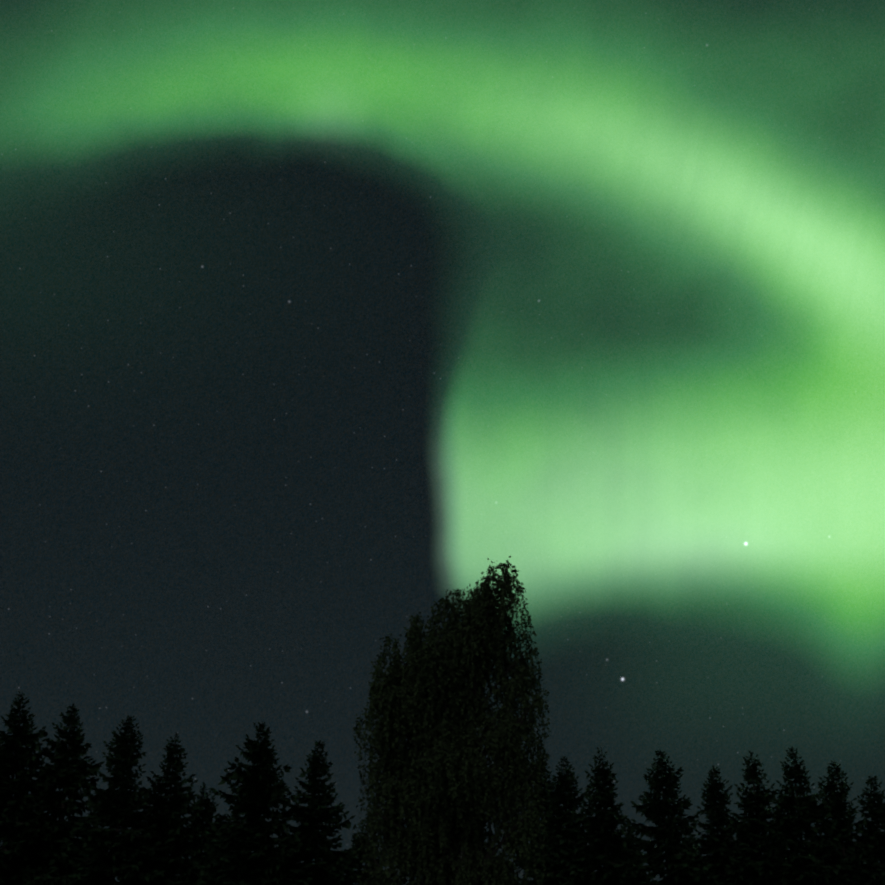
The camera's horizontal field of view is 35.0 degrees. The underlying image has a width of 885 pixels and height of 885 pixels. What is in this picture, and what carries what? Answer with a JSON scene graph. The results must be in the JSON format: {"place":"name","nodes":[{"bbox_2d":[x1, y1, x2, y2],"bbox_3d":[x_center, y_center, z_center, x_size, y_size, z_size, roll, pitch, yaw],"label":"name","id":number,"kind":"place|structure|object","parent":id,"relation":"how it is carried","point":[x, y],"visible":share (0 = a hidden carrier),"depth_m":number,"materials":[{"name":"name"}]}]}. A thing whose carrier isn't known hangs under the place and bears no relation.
{"place":"outdoors","nodes":[
{"label":"outdoors","id":0,"kind":"place"},
{"bbox_2d":[0,0,884,884],"label":"sky","id":1,"kind":"structure","parent":0,"point":[316,316],"materials":[{"name":"green"}]},
{"bbox_3d":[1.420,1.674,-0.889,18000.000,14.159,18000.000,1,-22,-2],"label":"ground","id":2,"kind":"structure","parent":0,"visible":0},
{"bbox_2d":[0,691,90,884],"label":"spruce","id":3,"kind":"object","parent":2,"relation":"on","point":[15,797],"visible":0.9,"depth_m":86.44,"materials":[{"name":"green plant"}]},
{"bbox_2d":[0,703,109,884],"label":"spruce","id":4,"kind":"object","parent":2,"relation":"on","point":[71,783],"visible":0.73,"depth_m":87.97,"materials":[{"name":"green plant"}]},
{"bbox_2d":[61,715,165,884],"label":"spruce","id":5,"kind":"object","parent":2,"relation":"on","point":[112,846],"visible":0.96,"depth_m":85.45,"materials":[{"name":"green plant"}]},
{"bbox_2d":[116,732,217,884],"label":"spruce","id":6,"kind":"object","parent":2,"relation":"on","point":[173,835],"visible":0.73,"depth_m":88.38,"materials":[{"name":"green plant"}]},
{"bbox_2d":[180,782,227,880],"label":"spruce","id":7,"kind":"object","parent":2,"relation":"on","point":[207,813],"visible":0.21,"depth_m":94.21,"materials":[{"name":"green plant"}]},
{"bbox_2d":[172,721,312,884],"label":"spruce","id":8,"kind":"object","parent":2,"relation":"on","point":[263,863],"visible":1,"depth_m":86.41,"materials":[{"name":"green plant"}]},
{"bbox_2d":[276,740,364,884],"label":"spruce","id":9,"kind":"object","parent":2,"relation":"on","point":[328,867],"visible":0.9,"depth_m":89.01,"materials":[{"name":"green plant"}]},
{"bbox_2d":[344,821,390,884],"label":"spruce","id":10,"kind":"object","parent":2,"relation":"on","point":[360,854],"visible":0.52,"depth_m":95.78,"materials":[{"name":"green plant"}]},
{"bbox_2d":[352,556,551,884],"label":"birch","id":11,"kind":"object","parent":2,"relation":"on","point":[444,790],"visible":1,"depth_m":48.27,"materials":[{"name":"green plant"}]},
{"bbox_2d":[515,748,565,884],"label":"spruce","id":12,"kind":"object","parent":2,"relation":"on","point":[546,867],"visible":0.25,"depth_m":91.47,"materials":[{"name":"green plant"}]},
{"bbox_2d":[520,756,599,884],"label":"spruce","id":13,"kind":"object","parent":2,"relation":"on","point":[561,823],"visible":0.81,"depth_m":88.91,"materials":[{"name":"green plant"}]},
{"bbox_2d":[552,747,657,884],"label":"spruce","id":14,"kind":"object","parent":2,"relation":"on","point":[607,847],"visible":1,"depth_m":86.89,"materials":[{"name":"green plant"}]},
{"bbox_2d":[604,820,663,884],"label":"spruce","id":15,"kind":"object","parent":2,"relation":"on","point":[639,862],"visible":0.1,"depth_m":102.14,"materials":[{"name":"green plant"}]},
{"bbox_2d":[621,749,719,884],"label":"spruce","id":16,"kind":"object","parent":2,"relation":"on","point":[665,834],"visible":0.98,"depth_m":87.25,"materials":[{"name":"green plant"}]},
{"bbox_2d":[678,829,708,878],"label":"spruce","id":17,"kind":"object","parent":2,"relation":"on","point":[685,836],"visible":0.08,"depth_m":99.58,"materials":[{"name":"green plant"}]},
{"bbox_2d":[680,765,760,884],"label":"spruce","id":18,"kind":"object","parent":2,"relation":"on","point":[717,802],"visible":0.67,"depth_m":91.29,"materials":[{"name":"green plant"}]},
{"bbox_2d":[718,751,804,884],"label":"spruce","id":19,"kind":"object","parent":2,"relation":"on","point":[751,832],"visible":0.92,"depth_m":88.36,"materials":[{"name":"green plant"}]},
{"bbox_2d":[750,746,850,884],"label":"spruce","id":20,"kind":"object","parent":2,"relation":"on","point":[807,810],"visible":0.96,"depth_m":86.82,"materials":[{"name":"green plant"}]},
{"bbox_2d":[804,760,884,884],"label":"spruce","id":21,"kind":"object","parent":2,"relation":"on","point":[845,824],"visible":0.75,"depth_m":89.31,"materials":[{"name":"green plant"}]},
{"bbox_2d":[844,776,884,884],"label":"spruce","id":22,"kind":"object","parent":2,"relation":"on","point":[877,818],"visible":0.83,"depth_m":90.39,"materials":[{"name":"green plant"}]}
]}

